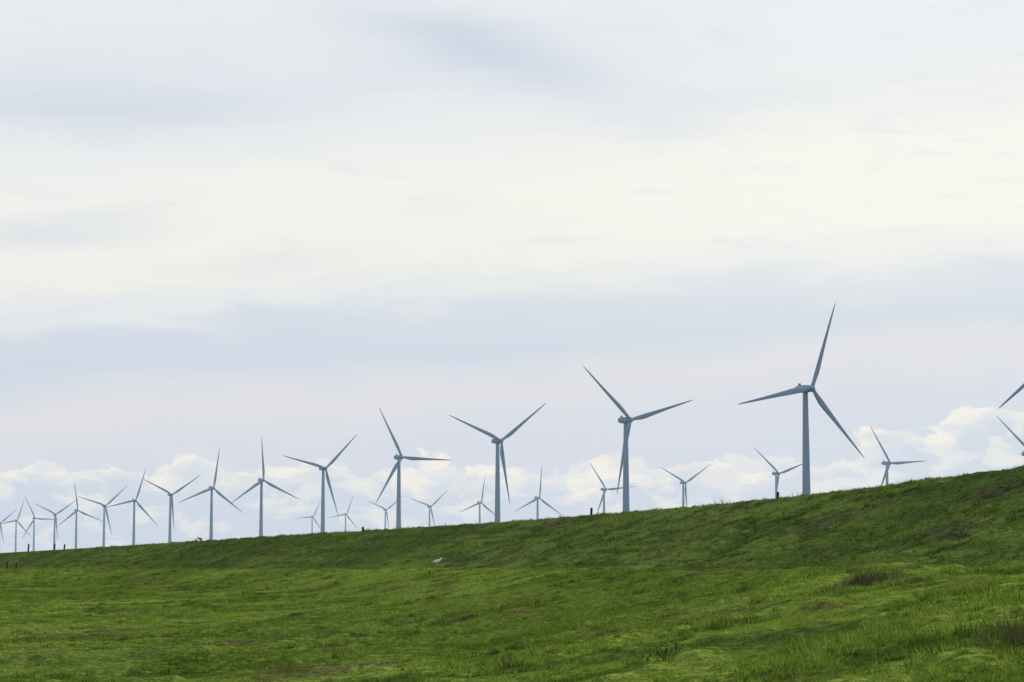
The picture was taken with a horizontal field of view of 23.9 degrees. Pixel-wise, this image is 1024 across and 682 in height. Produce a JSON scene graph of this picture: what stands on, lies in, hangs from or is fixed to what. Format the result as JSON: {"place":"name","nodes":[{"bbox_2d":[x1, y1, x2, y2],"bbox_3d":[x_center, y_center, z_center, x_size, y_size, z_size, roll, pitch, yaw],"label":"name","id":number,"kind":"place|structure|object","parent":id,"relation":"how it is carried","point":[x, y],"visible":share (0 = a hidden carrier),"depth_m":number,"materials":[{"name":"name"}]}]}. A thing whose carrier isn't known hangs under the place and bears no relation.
{"place":"outdoors","nodes":[
{"label":"outdoors","id":0,"kind":"place"},
{"bbox_2d":[0,465,1023,681],"bbox_3d":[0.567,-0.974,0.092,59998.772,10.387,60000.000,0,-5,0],"label":"ground","id":1,"kind":"structure","parent":0,"point":[124,657],"depth_m":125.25,"materials":[{"name":"green plant"}]},
{"bbox_2d":[0,509,16,542],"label":"wind turbine","id":2,"kind":"object","parent":1,"relation":"on","point":[1,526],"visible":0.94,"depth_m":4215.39,"materials":[{"name":"paint"}]},
{"bbox_2d":[1,499,28,551],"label":"wind turbine","id":3,"kind":"object","parent":1,"relation":"on","point":[15,520],"visible":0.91,"depth_m":4015.40,"materials":[{"name":"paint"}]},
{"bbox_2d":[23,497,57,550],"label":"wind turbine","id":4,"kind":"object","parent":1,"relation":"on","point":[34,518],"visible":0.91,"depth_m":3831.92,"materials":[{"name":"paint"}]},
{"bbox_2d":[34,500,75,549],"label":"wind turbine","id":5,"kind":"object","parent":1,"relation":"on","point":[55,527],"visible":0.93,"depth_m":3555.18,"materials":[{"name":"paint"}]},
{"bbox_2d":[57,481,101,548],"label":"wind turbine","id":6,"kind":"object","parent":1,"relation":"on","point":[75,510],"visible":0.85,"depth_m":3316.70,"materials":[{"name":"paint"}]},
{"bbox_2d":[78,486,126,546],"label":"wind turbine","id":7,"kind":"object","parent":1,"relation":"on","point":[104,511],"visible":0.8,"depth_m":3074.53,"materials":[{"name":"paint"}]},
{"bbox_2d":[104,469,156,544],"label":"wind turbine","id":8,"kind":"object","parent":1,"relation":"on","point":[133,500],"visible":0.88,"depth_m":2839.10,"materials":[{"name":"paint"}]},
{"bbox_2d":[142,476,198,542],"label":"wind turbine","id":9,"kind":"object","parent":1,"relation":"on","point":[171,510],"visible":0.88,"depth_m":2612.28,"materials":[{"name":"paint"}]},
{"bbox_2d":[178,448,242,539],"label":"wind turbine","id":10,"kind":"object","parent":1,"relation":"on","point":[211,488],"visible":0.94,"depth_m":2401.42,"materials":[{"name":"paint"}]},
{"bbox_2d":[230,437,299,536],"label":"wind turbine","id":11,"kind":"object","parent":1,"relation":"on","point":[261,481],"visible":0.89,"depth_m":2188.08,"materials":[{"name":"paint"}]},
{"bbox_2d":[282,611,305,616],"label":"weed patch","id":12,"kind":"object","parent":1,"relation":"on","point":[295,614],"visible":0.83,"depth_m":148.32,"materials":[{"name":"green plant"}]},
{"bbox_2d":[302,500,320,532],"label":"wind turbine","id":13,"kind":"object","parent":1,"relation":"on","point":[312,517],"visible":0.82,"depth_m":3737.77,"materials":[{"name":"white metal"}]},
{"bbox_2d":[282,436,355,532],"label":"wind turbine","id":14,"kind":"object","parent":1,"relation":"on","point":[322,468],"visible":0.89,"depth_m":1930.98,"materials":[{"name":"paint"}]},
{"bbox_2d":[299,616,339,621],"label":"weed patch","id":15,"kind":"object","parent":1,"relation":"on","point":[319,617],"visible":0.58,"depth_m":130.27,"materials":[{"name":"green plant"}]},
{"bbox_2d":[329,497,357,531],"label":"wind turbine","id":16,"kind":"object","parent":1,"relation":"on","point":[345,514],"visible":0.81,"depth_m":3557.59,"materials":[{"name":"white metal"}]},
{"bbox_2d":[342,631,373,637],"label":"weed patch","id":17,"kind":"object","parent":1,"relation":"on","point":[361,635],"visible":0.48,"depth_m":93.89,"materials":[{"name":"green plant"}]},
{"bbox_2d":[371,496,402,527],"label":"wind turbine","id":18,"kind":"object","parent":1,"relation":"on","point":[386,513],"visible":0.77,"depth_m":3280.92,"materials":[{"name":"white metal"}]},
{"bbox_2d":[376,408,447,528],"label":"wind turbine","id":19,"kind":"object","parent":1,"relation":"on","point":[398,458],"visible":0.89,"depth_m":1736.91,"materials":[{"name":"paint"}]},
{"bbox_2d":[410,490,447,526],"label":"wind turbine","id":20,"kind":"object","parent":1,"relation":"on","point":[429,506],"visible":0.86,"depth_m":3107.33,"materials":[{"name":"white metal"}]},
{"bbox_2d":[449,615,477,621],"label":"weed patch","id":21,"kind":"object","parent":1,"relation":"on","point":[464,618],"visible":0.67,"depth_m":108.91,"materials":[{"name":"green plant"}]},
{"bbox_2d":[460,478,494,523],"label":"wind turbine","id":22,"kind":"object","parent":1,"relation":"on","point":[480,502],"visible":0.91,"depth_m":2924.26,"materials":[{"name":"white metal"}]},
{"bbox_2d":[486,646,502,654],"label":"weed clump","id":23,"kind":"object","parent":1,"relation":"on","point":[498,652],"visible":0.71,"depth_m":66.34,"materials":[{"name":"green plant"}]},
{"bbox_2d":[450,403,545,521],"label":"wind turbine","id":24,"kind":"object","parent":1,"relation":"on","point":[497,441],"visible":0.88,"depth_m":1515.17,"materials":[{"name":"paint"}]},
{"bbox_2d":[494,651,524,671],"bbox_3d":[-0.079,7.005,53.067,0.840,0.542,0.935,-3,-6,27],"label":"weed clump","id":25,"kind":"object","parent":1,"relation":"on","point":[508,664],"visible":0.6,"depth_m":53.07,"materials":[{"name":"green plant"}]},
{"bbox_2d":[514,468,562,519],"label":"wind turbine","id":26,"kind":"object","parent":1,"relation":"on","point":[537,499],"visible":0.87,"depth_m":2734.98,"materials":[{"name":"white metal"}]},
{"bbox_2d":[590,463,634,512],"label":"wind turbine","id":27,"kind":"object","parent":1,"relation":"on","point":[604,489],"visible":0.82,"depth_m":2441.05,"materials":[{"name":"white metal"}]},
{"bbox_2d":[583,366,691,511],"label":"wind turbine","id":28,"kind":"object","parent":1,"relation":"on","point":[627,420],"visible":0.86,"depth_m":1301.64,"materials":[{"name":"paint"}]},
{"bbox_2d":[624,642,688,664],"bbox_3d":[2.820,5.883,45.469,1.408,0.460,2.820,0,-5,0],"label":"weed patch","id":29,"kind":"object","parent":1,"relation":"on","point":[666,651],"visible":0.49,"depth_m":45.40,"materials":[{"name":"green plant"}]},
{"bbox_2d":[661,466,707,506],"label":"wind turbine","id":30,"kind":"object","parent":1,"relation":"on","point":[683,489],"visible":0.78,"depth_m":2255.88,"materials":[{"name":"white metal"}]},
{"bbox_2d":[730,585,753,592],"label":"weed patch","id":31,"kind":"object","parent":1,"relation":"on","point":[740,588],"visible":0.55,"depth_m":75.61,"materials":[{"name":"green plant"}]},
{"bbox_2d":[757,451,801,498],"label":"wind turbine","id":32,"kind":"object","parent":1,"relation":"on","point":[776,477],"visible":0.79,"depth_m":2035.76,"materials":[{"name":"white metal"}]},
{"bbox_2d":[738,302,863,494],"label":"wind turbine","id":33,"kind":"object","parent":1,"relation":"on","point":[804,390],"visible":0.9,"depth_m":1076.32,"materials":[{"name":"paint"}]},
{"bbox_2d":[821,564,922,591],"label":"weed clump","id":34,"kind":"object","parent":1,"relation":"on","point":[862,577],"visible":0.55,"depth_m":65.31,"materials":[{"name":"green plant"}]},
{"bbox_2d":[870,426,922,484],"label":"wind turbine","id":35,"kind":"object","parent":1,"relation":"on","point":[888,463],"visible":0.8,"depth_m":1834.52,"materials":[{"name":"white metal"}]},
{"bbox_2d":[887,573,931,585],"bbox_3d":[9.930,6.078,61.319,1.876,0.526,1.766,0,-5,0],"label":"weed clump","id":36,"kind":"object","parent":1,"relation":"on","point":[918,580],"visible":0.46,"depth_m":61.10,"materials":[{"name":"green plant"}]},
{"bbox_2d":[899,484,930,494],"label":"weed patch","id":37,"kind":"object","parent":1,"relation":"on","point":[914,489],"visible":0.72,"depth_m":156.00,"materials":[{"name":"green plant"}]},
{"bbox_2d":[910,546,953,559],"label":"weed patch","id":38,"kind":"object","parent":1,"relation":"on","point":[938,550],"visible":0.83,"depth_m":100.40,"materials":[{"name":"green plant"}]},
{"bbox_2d":[949,532,975,541],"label":"weed patch","id":39,"kind":"object","parent":1,"relation":"on","point":[963,534],"visible":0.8,"depth_m":102.92,"materials":[{"name":"green plant"}]},
{"bbox_2d":[956,601,1023,650],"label":"weed clump","id":40,"kind":"object","parent":1,"relation":"on","point":[1018,634],"visible":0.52,"depth_m":30.47,"materials":[{"name":"green plant"}]},
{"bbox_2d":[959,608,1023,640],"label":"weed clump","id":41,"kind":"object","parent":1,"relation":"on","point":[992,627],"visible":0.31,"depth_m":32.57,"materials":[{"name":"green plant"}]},
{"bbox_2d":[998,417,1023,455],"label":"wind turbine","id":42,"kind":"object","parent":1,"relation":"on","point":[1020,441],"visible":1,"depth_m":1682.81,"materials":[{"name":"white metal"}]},
{"bbox_2d":[999,383,1023,407],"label":"wind turbine","id":43,"kind":"object","parent":1,"relation":"on","point":[1020,388],"visible":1,"depth_m":872.46,"materials":[{"name":"paint"}]},
{"bbox_2d":[0,0,1023,552],"label":"sky","id":44,"kind":"structure","parent":0,"point":[226,225],"materials":[{"name":"white"}]}
]}

